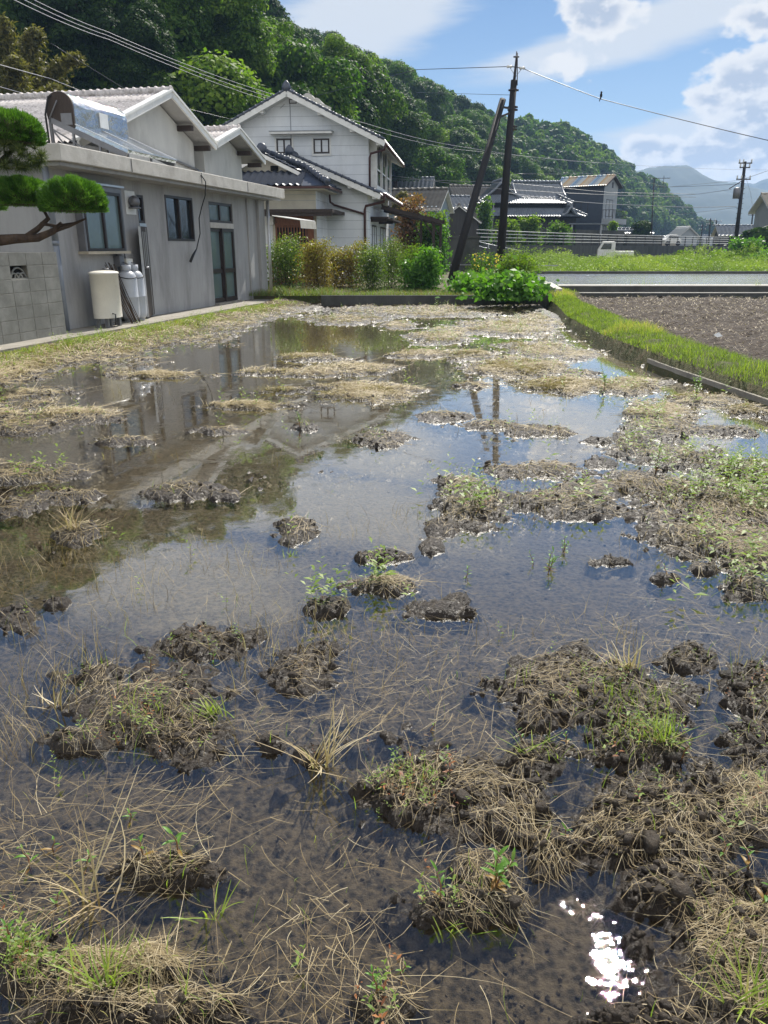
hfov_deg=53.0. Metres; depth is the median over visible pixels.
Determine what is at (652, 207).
antenna mast
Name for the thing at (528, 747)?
grass tuft
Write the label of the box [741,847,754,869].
leafy weed
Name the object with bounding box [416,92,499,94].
overhead cable
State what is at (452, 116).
broadleaf tree
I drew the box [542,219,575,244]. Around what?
tree
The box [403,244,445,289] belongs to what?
vegetable bush
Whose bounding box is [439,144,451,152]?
broadleaf tree
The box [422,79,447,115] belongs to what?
broadleaf tree
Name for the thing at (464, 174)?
broadleaf tree
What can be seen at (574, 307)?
bank grass
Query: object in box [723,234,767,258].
shrub
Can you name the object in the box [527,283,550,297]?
vegetable bush
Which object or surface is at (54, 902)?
leafy weed
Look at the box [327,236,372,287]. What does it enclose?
vegetable bush
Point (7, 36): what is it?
bamboo
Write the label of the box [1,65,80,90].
overhead cable
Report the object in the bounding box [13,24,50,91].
bamboo
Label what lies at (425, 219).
pergola
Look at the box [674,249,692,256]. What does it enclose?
shrub
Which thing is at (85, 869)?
leafy weed
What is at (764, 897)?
leafy weed
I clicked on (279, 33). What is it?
camphor tree
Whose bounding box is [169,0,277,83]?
camphor tree
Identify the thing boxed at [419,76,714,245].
distant wood
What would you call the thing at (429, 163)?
broadleaf tree
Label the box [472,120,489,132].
broadleaf tree
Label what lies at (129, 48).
overhead cable
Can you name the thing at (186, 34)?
broadleaf tree
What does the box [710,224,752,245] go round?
tiled house
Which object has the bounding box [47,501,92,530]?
grass tuft
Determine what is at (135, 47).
overhead cable
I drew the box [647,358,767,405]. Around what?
edging kerb
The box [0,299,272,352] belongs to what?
walkway path
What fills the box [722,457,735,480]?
leafy weed
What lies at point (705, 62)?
sky
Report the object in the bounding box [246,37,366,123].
broadleaf tree
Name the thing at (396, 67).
broadleaf tree
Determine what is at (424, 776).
leafy weed
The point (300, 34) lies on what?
broadleaf tree
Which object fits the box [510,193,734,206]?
overhead cable
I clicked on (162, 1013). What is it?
mud crumbs
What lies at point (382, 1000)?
reddish seedlings
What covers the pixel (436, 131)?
broadleaf tree
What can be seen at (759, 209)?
field house
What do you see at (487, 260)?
yellow flowers
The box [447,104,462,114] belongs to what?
broadleaf tree
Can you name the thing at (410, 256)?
vegetable bush
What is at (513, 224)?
tree
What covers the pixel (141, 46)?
overhead cable
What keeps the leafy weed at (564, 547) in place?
in the flood water at (150, 412)
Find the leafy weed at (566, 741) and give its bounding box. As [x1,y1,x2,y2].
[561,731,570,745]
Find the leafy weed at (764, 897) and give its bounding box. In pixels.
[754,882,767,903]
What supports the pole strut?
on the garden soil at (311, 299)
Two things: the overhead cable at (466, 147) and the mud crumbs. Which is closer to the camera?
the mud crumbs
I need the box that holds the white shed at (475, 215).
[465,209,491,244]
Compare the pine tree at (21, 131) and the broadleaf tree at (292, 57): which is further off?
the broadleaf tree at (292, 57)
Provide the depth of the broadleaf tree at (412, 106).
98.63 m
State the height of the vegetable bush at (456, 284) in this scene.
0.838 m
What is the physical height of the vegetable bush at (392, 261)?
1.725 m
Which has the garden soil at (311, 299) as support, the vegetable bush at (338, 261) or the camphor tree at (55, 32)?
the vegetable bush at (338, 261)
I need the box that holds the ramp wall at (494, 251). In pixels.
[479,247,550,267]
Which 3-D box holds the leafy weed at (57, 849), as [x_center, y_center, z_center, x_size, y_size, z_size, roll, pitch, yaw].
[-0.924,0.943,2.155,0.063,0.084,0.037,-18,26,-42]
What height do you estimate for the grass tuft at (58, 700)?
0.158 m
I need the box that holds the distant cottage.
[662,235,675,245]
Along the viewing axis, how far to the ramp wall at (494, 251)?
51.12 m
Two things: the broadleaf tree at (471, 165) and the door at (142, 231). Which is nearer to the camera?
the door at (142, 231)
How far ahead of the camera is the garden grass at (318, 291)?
22.12 m
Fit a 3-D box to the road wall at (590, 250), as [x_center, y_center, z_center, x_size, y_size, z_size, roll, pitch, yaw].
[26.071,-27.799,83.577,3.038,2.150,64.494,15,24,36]
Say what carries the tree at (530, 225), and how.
on the village ground
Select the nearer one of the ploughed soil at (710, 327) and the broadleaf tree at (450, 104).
the ploughed soil at (710, 327)
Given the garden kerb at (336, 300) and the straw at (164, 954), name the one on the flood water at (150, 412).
the straw at (164, 954)
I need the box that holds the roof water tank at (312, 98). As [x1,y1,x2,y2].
[303,93,330,109]
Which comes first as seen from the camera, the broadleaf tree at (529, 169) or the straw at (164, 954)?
the straw at (164, 954)
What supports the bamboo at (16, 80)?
on the garden soil at (311, 299)
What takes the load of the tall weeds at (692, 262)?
on the weedy ground
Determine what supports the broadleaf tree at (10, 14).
on the hill
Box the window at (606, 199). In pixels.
[605,199,612,216]
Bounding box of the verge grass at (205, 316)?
[0,298,303,374]
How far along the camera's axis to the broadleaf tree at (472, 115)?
159.06 m
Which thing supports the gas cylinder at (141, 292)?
on the walkway path
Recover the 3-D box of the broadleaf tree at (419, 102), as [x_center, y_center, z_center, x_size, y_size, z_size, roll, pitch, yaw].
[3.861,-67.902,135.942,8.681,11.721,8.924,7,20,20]
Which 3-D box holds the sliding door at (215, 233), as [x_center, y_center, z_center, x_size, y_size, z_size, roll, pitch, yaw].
[-4.281,-6.280,19.627,0.080,1.800,0.753,4,19,12]
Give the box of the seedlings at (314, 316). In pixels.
[49,297,605,351]
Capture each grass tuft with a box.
[28,675,96,709]
[32,766,143,936]
[43,928,146,991]
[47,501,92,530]
[163,879,240,923]
[186,693,233,719]
[249,691,385,782]
[283,548,305,558]
[432,898,494,942]
[498,730,560,754]
[589,632,654,670]
[636,708,708,748]
[677,938,767,1023]
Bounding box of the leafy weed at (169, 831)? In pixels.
[162,826,186,858]
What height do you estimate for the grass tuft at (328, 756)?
0.221 m
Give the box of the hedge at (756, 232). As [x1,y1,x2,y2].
[740,226,767,250]
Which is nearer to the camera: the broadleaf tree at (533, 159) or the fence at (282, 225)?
the fence at (282, 225)
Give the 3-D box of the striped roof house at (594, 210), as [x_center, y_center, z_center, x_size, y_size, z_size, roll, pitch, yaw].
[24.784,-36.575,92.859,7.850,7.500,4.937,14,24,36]
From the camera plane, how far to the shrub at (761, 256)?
58.55 m
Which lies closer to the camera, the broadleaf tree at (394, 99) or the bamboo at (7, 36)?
the bamboo at (7, 36)
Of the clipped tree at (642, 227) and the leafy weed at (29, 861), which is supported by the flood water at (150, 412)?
the leafy weed at (29, 861)
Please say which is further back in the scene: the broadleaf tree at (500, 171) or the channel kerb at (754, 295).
the broadleaf tree at (500, 171)
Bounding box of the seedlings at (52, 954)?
[0,574,767,1023]
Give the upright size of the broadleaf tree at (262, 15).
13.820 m
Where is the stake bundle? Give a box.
[102,262,139,322]
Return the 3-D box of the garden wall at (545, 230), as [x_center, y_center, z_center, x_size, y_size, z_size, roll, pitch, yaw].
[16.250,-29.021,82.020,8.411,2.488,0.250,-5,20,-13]
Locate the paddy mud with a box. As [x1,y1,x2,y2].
[0,298,767,1023]
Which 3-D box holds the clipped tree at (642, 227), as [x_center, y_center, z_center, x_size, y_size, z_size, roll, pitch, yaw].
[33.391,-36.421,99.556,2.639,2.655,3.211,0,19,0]
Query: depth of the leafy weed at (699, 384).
8.39 m
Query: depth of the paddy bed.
33.34 m
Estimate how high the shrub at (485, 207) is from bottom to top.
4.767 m
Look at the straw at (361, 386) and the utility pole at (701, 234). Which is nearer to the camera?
the straw at (361, 386)
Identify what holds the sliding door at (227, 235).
in the annex house at (148, 223)
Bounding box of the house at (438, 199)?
[389,187,453,244]
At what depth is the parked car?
101.23 m
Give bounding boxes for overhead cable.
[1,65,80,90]
[15,0,264,99]
[25,0,268,96]
[35,0,270,93]
[51,43,228,118]
[313,66,505,96]
[350,119,614,163]
[367,128,742,169]
[392,175,670,196]
[406,179,675,193]
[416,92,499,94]
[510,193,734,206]
[525,69,767,140]
[588,173,731,186]
[673,171,765,186]
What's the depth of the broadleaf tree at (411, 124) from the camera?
84.77 m
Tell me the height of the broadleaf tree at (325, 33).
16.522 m
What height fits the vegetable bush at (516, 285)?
1.188 m
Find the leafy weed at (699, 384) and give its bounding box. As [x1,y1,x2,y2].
[691,370,701,398]
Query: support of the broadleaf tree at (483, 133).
on the hill
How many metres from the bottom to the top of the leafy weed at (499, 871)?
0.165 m
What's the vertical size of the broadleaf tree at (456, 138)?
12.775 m
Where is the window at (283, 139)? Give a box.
[276,138,291,153]
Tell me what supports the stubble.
on the paddy mud
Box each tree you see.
[0,0,61,79]
[0,3,46,93]
[0,104,109,245]
[1,0,129,88]
[41,0,207,90]
[55,0,179,90]
[137,47,274,125]
[157,0,223,48]
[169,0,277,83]
[179,40,220,119]
[233,16,312,70]
[237,0,266,17]
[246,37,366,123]
[254,0,296,27]
[270,15,313,43]
[277,36,326,71]
[297,27,325,49]
[310,27,321,39]
[313,32,371,79]
[316,41,372,64]
[322,30,345,40]
[325,55,387,134]
[351,43,374,58]
[355,47,388,78]
[363,60,410,141]
[382,58,415,86]
[386,109,430,187]
[390,77,411,96]
[395,90,422,138]
[403,90,432,116]
[405,144,465,187]
[406,79,446,124]
[409,66,421,81]
[417,111,449,148]
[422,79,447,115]
[435,83,454,114]
[438,117,480,138]
[438,151,469,184]
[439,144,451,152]
[442,126,486,154]
[442,127,479,153]
[446,113,470,130]
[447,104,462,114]
[449,141,498,184]
[450,94,486,112]
[460,109,490,132]
[464,108,493,126]
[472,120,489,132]
[472,124,500,145]
[475,152,511,181]
[480,151,501,164]
[483,139,511,170]
[485,136,523,174]
[490,216,528,244]
[496,136,505,149]
[510,173,522,182]
[517,212,545,244]
[518,155,539,179]
[525,156,543,165]
[530,172,557,183]
[537,163,557,178]
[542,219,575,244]
[631,220,652,234]
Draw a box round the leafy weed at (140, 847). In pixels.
[131,833,157,854]
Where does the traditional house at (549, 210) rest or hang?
on the village ground
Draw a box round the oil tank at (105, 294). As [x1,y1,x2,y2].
[88,268,122,327]
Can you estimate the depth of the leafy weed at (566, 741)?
2.60 m
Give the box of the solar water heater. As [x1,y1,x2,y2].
[44,91,176,166]
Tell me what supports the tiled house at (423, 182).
on the hill
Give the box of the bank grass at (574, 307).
[549,288,767,387]
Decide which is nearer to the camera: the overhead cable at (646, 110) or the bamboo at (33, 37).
the overhead cable at (646, 110)
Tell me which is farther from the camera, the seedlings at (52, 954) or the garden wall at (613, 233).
the garden wall at (613, 233)
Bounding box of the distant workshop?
[697,234,713,245]
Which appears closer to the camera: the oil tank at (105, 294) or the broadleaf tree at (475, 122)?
the oil tank at (105, 294)
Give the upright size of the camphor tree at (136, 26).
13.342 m
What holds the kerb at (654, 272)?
on the paddy bed
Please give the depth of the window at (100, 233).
14.45 m
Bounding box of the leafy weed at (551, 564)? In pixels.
[542,546,559,574]
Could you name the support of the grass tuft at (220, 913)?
on the flood water at (150, 412)
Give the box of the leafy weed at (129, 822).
[122,808,136,828]
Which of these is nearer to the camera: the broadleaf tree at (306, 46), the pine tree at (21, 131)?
the pine tree at (21, 131)
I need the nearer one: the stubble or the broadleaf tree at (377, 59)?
the stubble
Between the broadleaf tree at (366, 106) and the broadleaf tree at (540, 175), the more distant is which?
the broadleaf tree at (540, 175)
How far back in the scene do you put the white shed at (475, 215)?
75.81 m
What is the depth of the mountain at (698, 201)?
1157.30 m
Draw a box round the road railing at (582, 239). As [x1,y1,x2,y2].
[476,229,728,245]
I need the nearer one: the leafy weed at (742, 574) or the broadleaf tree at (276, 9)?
the leafy weed at (742, 574)
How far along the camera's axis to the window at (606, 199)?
91.10 m
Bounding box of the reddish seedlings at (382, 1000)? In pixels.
[0,450,767,1023]
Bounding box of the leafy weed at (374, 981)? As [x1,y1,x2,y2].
[365,964,384,995]
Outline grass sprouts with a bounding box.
[0,307,767,1023]
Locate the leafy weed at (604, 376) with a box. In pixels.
[599,363,608,388]
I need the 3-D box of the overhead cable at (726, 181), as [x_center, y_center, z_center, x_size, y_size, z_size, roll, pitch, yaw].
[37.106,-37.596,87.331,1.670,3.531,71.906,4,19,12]
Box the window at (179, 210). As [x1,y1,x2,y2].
[164,195,194,240]
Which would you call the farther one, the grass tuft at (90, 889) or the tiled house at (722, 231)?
the tiled house at (722, 231)
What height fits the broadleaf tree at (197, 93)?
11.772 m
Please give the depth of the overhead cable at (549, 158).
72.60 m
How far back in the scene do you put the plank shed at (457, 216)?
70.19 m
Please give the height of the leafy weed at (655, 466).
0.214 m
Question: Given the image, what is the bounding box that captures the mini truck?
[597,242,633,259]
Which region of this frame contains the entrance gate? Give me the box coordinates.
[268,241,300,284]
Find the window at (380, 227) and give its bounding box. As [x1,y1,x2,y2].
[380,227,385,271]
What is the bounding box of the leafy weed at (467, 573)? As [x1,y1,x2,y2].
[463,565,471,582]
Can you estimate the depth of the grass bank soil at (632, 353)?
10.47 m
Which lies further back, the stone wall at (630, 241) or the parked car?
the parked car
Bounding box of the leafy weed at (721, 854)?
[718,836,730,859]
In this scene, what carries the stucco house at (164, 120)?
on the house ground
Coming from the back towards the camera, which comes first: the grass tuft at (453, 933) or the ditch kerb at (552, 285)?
the ditch kerb at (552, 285)
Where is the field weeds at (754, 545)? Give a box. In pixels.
[0,312,767,601]
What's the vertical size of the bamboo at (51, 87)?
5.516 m
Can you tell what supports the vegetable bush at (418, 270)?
on the garden soil at (311, 299)
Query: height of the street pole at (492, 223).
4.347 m
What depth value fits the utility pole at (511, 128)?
31.14 m
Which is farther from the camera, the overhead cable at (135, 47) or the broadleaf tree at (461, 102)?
the broadleaf tree at (461, 102)
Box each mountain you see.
[636,165,767,224]
[740,179,767,189]
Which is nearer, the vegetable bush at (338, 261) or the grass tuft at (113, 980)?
the grass tuft at (113, 980)
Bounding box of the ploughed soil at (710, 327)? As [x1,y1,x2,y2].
[578,296,767,361]
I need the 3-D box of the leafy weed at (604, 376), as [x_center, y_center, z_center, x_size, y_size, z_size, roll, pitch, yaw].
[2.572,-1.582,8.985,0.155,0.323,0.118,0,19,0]
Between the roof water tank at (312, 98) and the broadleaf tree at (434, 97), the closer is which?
the roof water tank at (312, 98)
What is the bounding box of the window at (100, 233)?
[75,183,130,253]
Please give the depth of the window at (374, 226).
33.69 m
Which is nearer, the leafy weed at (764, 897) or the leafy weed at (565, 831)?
the leafy weed at (764, 897)
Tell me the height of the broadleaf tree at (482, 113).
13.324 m
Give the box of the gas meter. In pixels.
[113,254,132,272]
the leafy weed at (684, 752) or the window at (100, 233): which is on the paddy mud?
the leafy weed at (684, 752)
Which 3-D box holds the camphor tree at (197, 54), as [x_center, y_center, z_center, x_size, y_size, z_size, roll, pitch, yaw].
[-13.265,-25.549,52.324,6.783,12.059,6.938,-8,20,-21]
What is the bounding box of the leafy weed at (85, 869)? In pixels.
[75,849,96,874]
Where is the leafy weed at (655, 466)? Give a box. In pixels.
[650,448,667,473]
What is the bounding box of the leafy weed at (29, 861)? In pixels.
[14,844,38,874]
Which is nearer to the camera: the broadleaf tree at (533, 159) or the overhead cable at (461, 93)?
the overhead cable at (461, 93)
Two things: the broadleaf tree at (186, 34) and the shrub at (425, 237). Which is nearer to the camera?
the shrub at (425, 237)
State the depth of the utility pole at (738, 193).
75.63 m
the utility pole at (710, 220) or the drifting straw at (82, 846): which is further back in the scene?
the utility pole at (710, 220)
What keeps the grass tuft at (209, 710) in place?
on the paddy mud
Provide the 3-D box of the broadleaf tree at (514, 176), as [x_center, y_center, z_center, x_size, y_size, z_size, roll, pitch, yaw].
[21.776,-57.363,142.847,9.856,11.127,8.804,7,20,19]
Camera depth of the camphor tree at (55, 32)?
43.42 m
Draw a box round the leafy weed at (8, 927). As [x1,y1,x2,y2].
[0,918,25,944]
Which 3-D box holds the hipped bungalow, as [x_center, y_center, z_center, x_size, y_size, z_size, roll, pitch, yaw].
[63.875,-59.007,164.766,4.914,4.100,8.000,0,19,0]
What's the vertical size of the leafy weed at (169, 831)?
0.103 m
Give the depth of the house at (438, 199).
62.18 m
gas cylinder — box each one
[118,262,139,321]
[131,262,146,320]
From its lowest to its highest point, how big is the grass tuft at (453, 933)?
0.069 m
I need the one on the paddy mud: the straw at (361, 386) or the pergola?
the straw at (361, 386)
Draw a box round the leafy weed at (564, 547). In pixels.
[558,534,568,556]
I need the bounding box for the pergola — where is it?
[381,204,444,265]
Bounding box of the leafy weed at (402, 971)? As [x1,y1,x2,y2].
[395,961,410,984]
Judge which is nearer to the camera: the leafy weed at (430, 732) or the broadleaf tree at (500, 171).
the leafy weed at (430, 732)
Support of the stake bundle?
on the walkway path
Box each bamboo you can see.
[0,11,23,93]
[0,52,36,93]
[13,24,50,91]
[30,49,85,92]
[35,81,67,92]
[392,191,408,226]
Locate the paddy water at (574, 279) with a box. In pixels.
[537,274,767,283]
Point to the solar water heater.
(101, 126)
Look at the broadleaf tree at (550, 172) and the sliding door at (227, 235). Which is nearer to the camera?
the sliding door at (227, 235)
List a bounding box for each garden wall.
[517,228,573,244]
[574,230,624,245]
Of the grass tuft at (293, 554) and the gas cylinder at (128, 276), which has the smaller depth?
the grass tuft at (293, 554)
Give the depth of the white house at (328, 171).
30.81 m
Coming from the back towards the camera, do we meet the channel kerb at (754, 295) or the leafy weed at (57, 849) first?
the channel kerb at (754, 295)
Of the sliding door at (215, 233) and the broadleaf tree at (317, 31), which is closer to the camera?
the sliding door at (215, 233)
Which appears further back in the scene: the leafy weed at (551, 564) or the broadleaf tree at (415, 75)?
the broadleaf tree at (415, 75)
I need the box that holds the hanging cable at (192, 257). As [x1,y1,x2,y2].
[189,175,205,261]
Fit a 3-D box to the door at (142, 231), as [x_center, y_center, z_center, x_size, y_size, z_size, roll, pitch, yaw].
[-4.887,-4.985,15.976,0.122,1.764,0.765,-2,19,-6]
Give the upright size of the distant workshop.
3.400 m
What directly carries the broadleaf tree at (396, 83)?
on the hill
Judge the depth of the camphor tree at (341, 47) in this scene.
68.52 m
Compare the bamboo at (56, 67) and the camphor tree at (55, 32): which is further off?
the camphor tree at (55, 32)
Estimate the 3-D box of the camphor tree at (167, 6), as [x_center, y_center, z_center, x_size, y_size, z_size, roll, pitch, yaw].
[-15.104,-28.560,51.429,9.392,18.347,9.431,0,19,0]
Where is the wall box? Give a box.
[265,216,273,224]
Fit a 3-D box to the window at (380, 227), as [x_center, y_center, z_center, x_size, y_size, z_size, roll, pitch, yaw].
[-0.069,-12.693,37.323,0.070,2.100,2.300,2,19,6]
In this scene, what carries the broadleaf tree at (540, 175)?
on the hill
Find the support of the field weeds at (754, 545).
on the flood water at (150, 412)
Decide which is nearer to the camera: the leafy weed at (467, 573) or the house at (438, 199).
the leafy weed at (467, 573)
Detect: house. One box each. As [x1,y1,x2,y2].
[0,85,265,179]
[0,143,315,330]
[222,80,404,282]
[389,187,453,244]
[392,176,434,187]
[448,184,496,244]
[450,195,470,208]
[477,178,607,243]
[560,174,626,229]
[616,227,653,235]
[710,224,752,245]
[748,192,767,227]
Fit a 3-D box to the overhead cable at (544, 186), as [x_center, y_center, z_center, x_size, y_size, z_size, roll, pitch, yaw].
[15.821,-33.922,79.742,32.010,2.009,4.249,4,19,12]
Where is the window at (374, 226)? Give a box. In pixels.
[372,225,376,247]
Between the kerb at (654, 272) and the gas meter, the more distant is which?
the kerb at (654, 272)
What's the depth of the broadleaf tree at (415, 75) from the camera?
161.62 m
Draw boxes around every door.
[138,226,154,316]
[210,228,224,302]
[220,228,237,300]
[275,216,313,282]
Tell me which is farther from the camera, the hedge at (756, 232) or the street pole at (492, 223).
the street pole at (492, 223)
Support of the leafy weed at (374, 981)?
on the paddy mud
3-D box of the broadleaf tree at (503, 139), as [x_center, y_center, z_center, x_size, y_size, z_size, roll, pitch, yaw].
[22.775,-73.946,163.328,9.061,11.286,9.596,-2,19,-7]
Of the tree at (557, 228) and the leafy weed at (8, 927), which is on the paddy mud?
the leafy weed at (8, 927)
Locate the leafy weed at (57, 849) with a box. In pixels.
[41,836,62,859]
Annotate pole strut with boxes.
[447,98,509,281]
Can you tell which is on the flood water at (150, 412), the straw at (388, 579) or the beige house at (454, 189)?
the straw at (388, 579)
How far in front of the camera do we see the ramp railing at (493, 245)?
54.63 m
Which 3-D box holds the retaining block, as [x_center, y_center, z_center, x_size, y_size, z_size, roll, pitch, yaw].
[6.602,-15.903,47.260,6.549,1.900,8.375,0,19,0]
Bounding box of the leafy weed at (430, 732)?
[424,722,435,739]
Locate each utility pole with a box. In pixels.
[495,51,524,274]
[699,225,706,245]
[706,218,715,245]
[729,159,752,239]
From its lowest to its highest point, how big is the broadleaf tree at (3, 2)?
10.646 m
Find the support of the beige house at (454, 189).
on the village ground
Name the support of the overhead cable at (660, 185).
attached to the utility pole at (738, 193)
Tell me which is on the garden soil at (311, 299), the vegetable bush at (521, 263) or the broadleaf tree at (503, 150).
the vegetable bush at (521, 263)
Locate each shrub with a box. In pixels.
[389,192,431,270]
[408,211,437,254]
[425,218,452,273]
[433,209,454,235]
[475,195,495,244]
[607,220,618,230]
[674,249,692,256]
[697,247,741,260]
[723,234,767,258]
[739,247,767,262]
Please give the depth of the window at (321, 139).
31.06 m
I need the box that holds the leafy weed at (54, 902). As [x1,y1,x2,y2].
[48,890,61,914]
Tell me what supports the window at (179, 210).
in the annex house at (148, 223)
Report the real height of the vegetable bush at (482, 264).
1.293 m
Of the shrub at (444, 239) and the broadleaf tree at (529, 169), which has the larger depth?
the broadleaf tree at (529, 169)
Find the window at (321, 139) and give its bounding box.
[313,138,329,153]
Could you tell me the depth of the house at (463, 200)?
84.82 m
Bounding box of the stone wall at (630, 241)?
[623,235,662,245]
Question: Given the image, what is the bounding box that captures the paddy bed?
[539,276,767,283]
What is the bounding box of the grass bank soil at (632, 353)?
[547,292,767,408]
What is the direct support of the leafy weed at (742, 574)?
on the paddy mud
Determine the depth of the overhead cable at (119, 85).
30.42 m
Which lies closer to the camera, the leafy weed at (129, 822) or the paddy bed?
the leafy weed at (129, 822)
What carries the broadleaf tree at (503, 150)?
on the hill
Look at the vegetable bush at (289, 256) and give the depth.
25.63 m
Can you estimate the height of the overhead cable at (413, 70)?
2.731 m
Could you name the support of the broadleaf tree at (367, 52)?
on the hill
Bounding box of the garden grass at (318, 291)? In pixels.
[248,284,553,295]
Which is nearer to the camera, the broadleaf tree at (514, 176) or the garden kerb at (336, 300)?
the garden kerb at (336, 300)
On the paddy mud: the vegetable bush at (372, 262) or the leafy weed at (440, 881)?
the leafy weed at (440, 881)
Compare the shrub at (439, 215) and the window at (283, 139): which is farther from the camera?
the shrub at (439, 215)
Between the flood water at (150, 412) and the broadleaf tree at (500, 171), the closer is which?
the flood water at (150, 412)
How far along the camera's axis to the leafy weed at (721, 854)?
2.10 m
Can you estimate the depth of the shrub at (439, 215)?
46.74 m
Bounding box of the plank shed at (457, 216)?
[449,203,481,235]
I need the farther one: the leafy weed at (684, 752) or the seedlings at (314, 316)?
the seedlings at (314, 316)
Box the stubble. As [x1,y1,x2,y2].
[0,328,767,772]
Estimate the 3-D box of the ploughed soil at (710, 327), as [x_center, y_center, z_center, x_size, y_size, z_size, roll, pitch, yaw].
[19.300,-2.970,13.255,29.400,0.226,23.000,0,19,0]
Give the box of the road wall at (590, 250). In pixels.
[479,245,727,258]
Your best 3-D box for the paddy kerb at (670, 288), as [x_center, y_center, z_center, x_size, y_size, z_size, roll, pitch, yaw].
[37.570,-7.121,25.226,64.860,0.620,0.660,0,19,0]
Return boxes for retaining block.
[443,236,558,270]
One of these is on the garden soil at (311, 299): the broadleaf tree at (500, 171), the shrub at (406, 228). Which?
the shrub at (406, 228)
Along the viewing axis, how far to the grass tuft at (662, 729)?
2.57 m
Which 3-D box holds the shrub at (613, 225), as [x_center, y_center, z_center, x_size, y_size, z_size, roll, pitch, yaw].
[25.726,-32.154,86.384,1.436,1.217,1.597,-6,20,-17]
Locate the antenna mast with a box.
[651,178,654,234]
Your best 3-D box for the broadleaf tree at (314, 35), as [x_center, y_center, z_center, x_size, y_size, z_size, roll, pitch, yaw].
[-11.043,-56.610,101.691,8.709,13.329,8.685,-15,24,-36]
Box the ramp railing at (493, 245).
[459,235,520,254]
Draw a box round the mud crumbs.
[0,351,767,1023]
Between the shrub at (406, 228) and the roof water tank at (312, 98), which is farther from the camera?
the shrub at (406, 228)
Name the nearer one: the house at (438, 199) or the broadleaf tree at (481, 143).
the house at (438, 199)
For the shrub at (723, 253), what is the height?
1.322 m
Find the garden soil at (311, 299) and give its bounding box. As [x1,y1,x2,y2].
[254,267,494,302]
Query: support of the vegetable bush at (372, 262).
on the garden soil at (311, 299)
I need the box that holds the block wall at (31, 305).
[0,252,66,344]
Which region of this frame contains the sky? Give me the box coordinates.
[278,0,767,183]
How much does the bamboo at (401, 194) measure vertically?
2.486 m
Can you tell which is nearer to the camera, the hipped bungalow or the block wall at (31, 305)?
the block wall at (31, 305)
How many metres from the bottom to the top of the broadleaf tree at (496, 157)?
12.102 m
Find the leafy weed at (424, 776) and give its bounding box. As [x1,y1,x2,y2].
[423,769,430,785]
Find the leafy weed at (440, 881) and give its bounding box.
[430,860,444,901]
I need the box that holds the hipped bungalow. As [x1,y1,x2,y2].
[668,226,699,245]
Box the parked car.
[662,235,680,245]
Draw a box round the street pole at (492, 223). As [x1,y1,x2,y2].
[491,201,493,243]
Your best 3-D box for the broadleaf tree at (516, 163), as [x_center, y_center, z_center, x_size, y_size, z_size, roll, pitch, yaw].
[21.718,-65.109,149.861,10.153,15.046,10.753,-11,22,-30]
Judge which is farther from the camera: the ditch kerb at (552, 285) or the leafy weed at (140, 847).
the ditch kerb at (552, 285)
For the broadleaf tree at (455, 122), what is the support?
on the hill
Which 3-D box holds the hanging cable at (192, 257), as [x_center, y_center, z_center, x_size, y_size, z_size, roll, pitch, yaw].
[-4.239,-6.736,17.589,0.563,1.966,0.542,13,23,33]
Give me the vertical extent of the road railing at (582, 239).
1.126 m
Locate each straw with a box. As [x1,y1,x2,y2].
[0,299,767,418]
[0,353,767,603]
[0,382,767,1023]
[0,574,767,1023]
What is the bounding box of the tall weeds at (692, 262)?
[505,239,767,270]
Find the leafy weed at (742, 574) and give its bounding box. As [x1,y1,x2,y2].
[735,567,748,584]
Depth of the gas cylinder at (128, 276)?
15.03 m
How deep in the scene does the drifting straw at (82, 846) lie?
2.22 m
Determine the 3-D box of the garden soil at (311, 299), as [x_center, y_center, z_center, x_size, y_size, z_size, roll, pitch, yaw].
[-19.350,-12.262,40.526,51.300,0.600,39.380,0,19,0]
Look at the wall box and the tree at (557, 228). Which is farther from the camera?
the tree at (557, 228)
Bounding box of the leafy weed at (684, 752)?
[680,742,691,760]
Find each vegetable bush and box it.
[266,231,314,288]
[290,236,348,289]
[315,245,358,287]
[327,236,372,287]
[345,242,398,290]
[359,235,407,288]
[385,243,426,288]
[394,255,434,290]
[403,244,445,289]
[435,255,559,302]
[441,267,502,293]
[462,249,501,274]
[492,247,545,280]
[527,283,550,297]
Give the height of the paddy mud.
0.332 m
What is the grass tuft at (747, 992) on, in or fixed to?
on the paddy mud
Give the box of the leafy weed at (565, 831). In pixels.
[560,823,571,837]
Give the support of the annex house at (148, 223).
on the house ground
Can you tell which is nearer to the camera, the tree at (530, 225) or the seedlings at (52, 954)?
the seedlings at (52, 954)
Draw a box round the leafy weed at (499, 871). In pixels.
[480,845,517,892]
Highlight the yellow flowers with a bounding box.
[472,253,502,269]
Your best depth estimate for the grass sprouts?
2.33 m
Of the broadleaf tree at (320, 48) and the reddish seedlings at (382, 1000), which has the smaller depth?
the reddish seedlings at (382, 1000)
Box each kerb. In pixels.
[321,295,553,307]
[535,271,767,275]
[545,282,562,292]
[555,284,767,291]
[579,292,767,298]
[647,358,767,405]
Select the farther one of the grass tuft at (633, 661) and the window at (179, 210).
the window at (179, 210)

